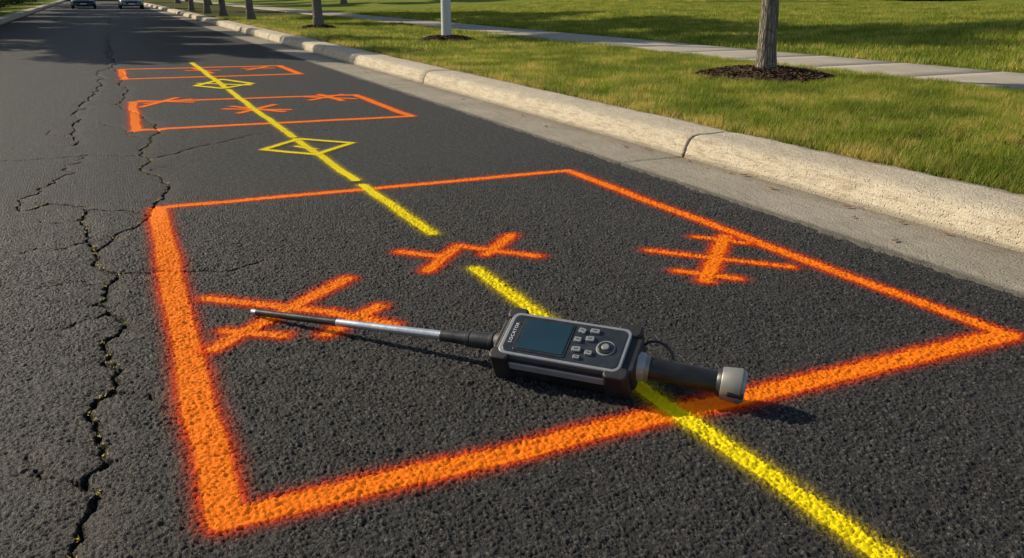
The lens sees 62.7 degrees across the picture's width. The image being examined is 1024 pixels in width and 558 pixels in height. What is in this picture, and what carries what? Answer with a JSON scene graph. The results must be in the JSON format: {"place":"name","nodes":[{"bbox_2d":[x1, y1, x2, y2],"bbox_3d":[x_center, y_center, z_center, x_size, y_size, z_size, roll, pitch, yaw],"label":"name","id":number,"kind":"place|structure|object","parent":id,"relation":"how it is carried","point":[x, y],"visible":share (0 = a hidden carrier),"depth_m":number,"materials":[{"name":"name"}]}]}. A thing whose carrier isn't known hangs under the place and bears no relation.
{"place":"outdoors","nodes":[
{"label":"outdoors","id":0,"kind":"place"},
{"bbox_2d":[0,0,58,15],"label":"lawn","id":1,"kind":"structure","parent":0,"point":[7,9],"depth_m":69.61,"materials":[{"name":"green plant"}]},
{"bbox_2d":[0,0,36,7],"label":"hedge","id":2,"kind":"object","parent":1,"relation":"on","point":[4,3],"visible":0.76,"depth_m":78.26,"materials":[{"name":"green plant"}]},
{"bbox_2d":[0,0,1023,557],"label":"road","id":3,"kind":"structure","parent":0,"point":[924,460],"depth_m":3.58,"materials":[{"name":"black asphalt"}]},
{"bbox_2d":[70,0,95,8],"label":"car","id":4,"kind":"object","parent":3,"relation":"on","point":[74,3],"visible":1,"depth_m":68.25,"materials":[{"name":"paint"}]},
{"bbox_2d":[118,0,143,8],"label":"car","id":5,"kind":"object","parent":3,"relation":"on","point":[121,3],"visible":1,"depth_m":67.98,"materials":[{"name":"silver paint"}]},
{"bbox_2d":[137,97,195,106],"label":"orange cross marking","id":6,"kind":"object","parent":3,"relation":"on","point":[155,103],"visible":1,"depth_m":11.21,"materials":[{"name":"paint"}]},
{"bbox_2d":[184,68,214,73],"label":"orange cross marking","id":7,"kind":"object","parent":3,"relation":"on","point":[208,71],"visible":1,"depth_m":15.58,"materials":[{"name":"paint"}]},
{"bbox_2d":[117,65,302,80],"bbox_3d":[-5.571,-3.786,15.394,3.226,0.033,2.747,-9,21,-24],"label":"orange rectangle marking","id":8,"kind":"object","parent":3,"relation":"on","point":[123,76],"visible":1,"depth_m":15.02,"materials":[{"name":"paint"}]},
{"bbox_2d":[194,79,254,88],"bbox_3d":[-4.663,-3.102,13.340,1.685,0.003,1.125,18,26,42],"label":"yellow diamond marking","id":9,"kind":"object","parent":3,"relation":"on","point":[210,82],"visible":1,"depth_m":13.36,"materials":[{"name":"paint"}]},
{"bbox_2d":[221,104,291,113],"bbox_3d":[-3.202,-2.129,10.515,0.997,0.002,1.080,-9,21,-24],"label":"orange cross marking","id":10,"kind":"object","parent":3,"relation":"on","point":[247,109],"visible":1,"depth_m":10.47,"materials":[{"name":"paint"}]},
{"bbox_2d":[125,94,417,132],"bbox_3d":[-3.146,-2.121,10.538,3.321,0.033,3.204,-9,21,-24],"label":"orange rectangle marking","id":11,"kind":"object","parent":3,"relation":"on","point":[135,123],"visible":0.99,"depth_m":9.80,"materials":[{"name":"paint"}]},
{"bbox_2d":[194,274,404,354],"bbox_3d":[-1.017,0.148,3.884,1.030,0.015,0.974,-9,21,-24],"label":"orange cross marking","id":12,"kind":"object","parent":3,"relation":"on","point":[236,335],"visible":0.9,"depth_m":3.85,"materials":[{"name":"paint"}]},
{"bbox_2d":[259,138,354,154],"bbox_3d":[-1.937,-1.263,7.979,0.928,0.003,0.974,7,20,19],"label":"yellow diamond marking","id":13,"kind":"object","parent":3,"relation":"on","point":[296,139],"visible":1,"depth_m":7.91,"materials":[{"name":"paint"}]},
{"bbox_2d":[302,94,359,100],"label":"orange cross marking","id":14,"kind":"object","parent":3,"relation":"on","point":[331,97],"visible":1,"depth_m":11.63,"materials":[{"name":"paint"}]},
{"bbox_2d":[392,232,546,273],"bbox_3d":[-0.233,-0.151,4.754,0.991,0.013,0.717,-9,21,-24],"label":"orange zigzag marking","id":15,"kind":"object","parent":3,"relation":"on","point":[492,249],"visible":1,"depth_m":4.74,"materials":[{"name":"paint"}]},
{"bbox_2d":[251,307,747,403],"bbox_3d":[-0.192,0.221,3.341,2.197,0.227,0.287,8,20,22],"label":"cable locator","id":16,"kind":"object","parent":3,"relation":"on","point":[615,363],"visible":1,"depth_m":3.10,"materials":[{"name":"black plastic"}]},
{"bbox_2d":[190,62,901,557],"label":"yellow line marking","id":17,"kind":"object","parent":3,"relation":"on","point":[838,522],"visible":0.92,"depth_m":2.78,"materials":[{"name":"paint"}]},
{"bbox_2d":[144,169,1023,538],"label":"orange rectangle marking","id":18,"kind":"object","parent":3,"relation":"on","point":[214,467],"visible":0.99,"depth_m":3.01,"materials":[{"name":"paint"}]},
{"bbox_2d":[144,5,1023,297],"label":"gutter","id":19,"kind":"object","parent":3,"relation":"on","point":[996,267],"visible":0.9,"depth_m":6.12,"materials":[{"name":"concrete"}]},
{"bbox_2d":[215,40,971,240],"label":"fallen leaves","id":20,"kind":"object","parent":19,"relation":"on","point":[728,171],"visible":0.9,"depth_m":6.66,"materials":[{"name":"brown plant"}]},
{"bbox_2d":[639,233,799,284],"bbox_3d":[1.124,-0.126,4.682,0.941,0.015,0.991,-9,21,-24],"label":"orange cross marking","id":21,"kind":"object","parent":3,"relation":"on","point":[710,269],"visible":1,"depth_m":4.61,"materials":[{"name":"paint"}]},
{"bbox_2d":[143,0,1023,193],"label":"lawn","id":22,"kind":"structure","parent":0,"point":[214,8],"depth_m":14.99,"materials":[{"name":"plant"}]},
{"bbox_2d":[188,0,194,10],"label":"street tree","id":23,"kind":"object","parent":22,"relation":"on","point":[191,5],"visible":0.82,"depth_m":55.50,"materials":[{"name":"brown plant"}]},
{"bbox_2d":[203,0,211,13],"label":"street tree","id":24,"kind":"object","parent":22,"relation":"on","point":[206,8],"visible":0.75,"depth_m":47.80,"materials":[{"name":"brown plant"}]},
{"bbox_2d":[218,0,227,16],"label":"street tree","id":25,"kind":"object","parent":22,"relation":"on","point":[222,10],"visible":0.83,"depth_m":42.30,"materials":[{"name":"brown plant"}]},
{"bbox_2d":[245,0,255,20],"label":"street tree","id":26,"kind":"object","parent":22,"relation":"on","point":[250,14],"visible":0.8,"depth_m":36.38,"materials":[{"name":"brown plant"}]},
{"bbox_2d":[296,24,335,29],"bbox_3d":[-6.627,-8.599,28.665,1.510,0.205,1.564,-9,21,-24],"label":"mulch bed","id":27,"kind":"object","parent":22,"relation":"on","point":[319,26],"visible":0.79,"depth_m":28.36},
{"bbox_2d":[312,0,324,24],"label":"street tree","id":28,"kind":"object","parent":22,"relation":"on","point":[318,19],"visible":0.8,"depth_m":28.43,"materials":[{"name":"brown plant"}]},
{"bbox_2d":[214,14,613,53],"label":"grass","id":29,"kind":"structure","parent":22,"relation":"on","point":[401,32],"depth_m":23.67,"materials":[{"name":"green plant"}]},
{"bbox_2d":[441,0,451,35],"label":"street lamp","id":30,"kind":"object","parent":22,"relation":"on","point":[445,17],"visible":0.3,"depth_m":21.52,"materials":[{"name":"metal"}]},
{"bbox_2d":[416,34,476,41],"bbox_3d":[-1.720,-6.237,21.768,1.752,0.209,1.723,-9,21,-24],"label":"mulch bed","id":31,"kind":"object","parent":22,"relation":"on","point":[453,37],"visible":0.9,"depth_m":21.42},
{"bbox_2d":[692,64,835,83],"bbox_3d":[3.814,-3.127,12.698,2.238,0.210,2.216,-9,21,-24],"label":"mulch bed","id":32,"kind":"object","parent":22,"relation":"on","point":[782,73],"visible":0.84,"depth_m":12.24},
{"bbox_2d":[755,0,778,68],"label":"street tree","id":33,"kind":"object","parent":32,"relation":"on","point":[766,55],"visible":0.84,"depth_m":12.43,"materials":[{"name":"grey plant"}]},
{"bbox_2d":[182,0,1023,90],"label":"sidewalk","id":34,"kind":"structure","parent":0,"point":[999,78],"depth_m":16.50,"materials":[{"name":"concrete"}]},
{"bbox_2d":[201,0,1023,72],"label":"lawn","id":35,"kind":"structure","parent":0,"point":[350,5],"depth_m":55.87,"materials":[{"name":"green plant"}]},
{"label":"ground","id":36,"kind":"structure","parent":0,"visible":0},
{"bbox_2d":[0,0,66,24],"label":"curb","id":37,"kind":"structure","parent":36,"relation":"on","point":[12,16],"depth_m":51.72,"materials":[{"name":"concrete"}]},
{"bbox_2d":[143,2,1023,252],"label":"curb","id":38,"kind":"structure","parent":36,"relation":"on","point":[989,215],"depth_m":6.82,"materials":[{"name":"concrete"}]},
{"bbox_2d":[882,0,943,0],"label":"hedge","id":39,"kind":"object","parent":36,"relation":"on","point":[920,0],"visible":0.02,"depth_m":63.50,"materials":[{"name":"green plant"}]}
]}

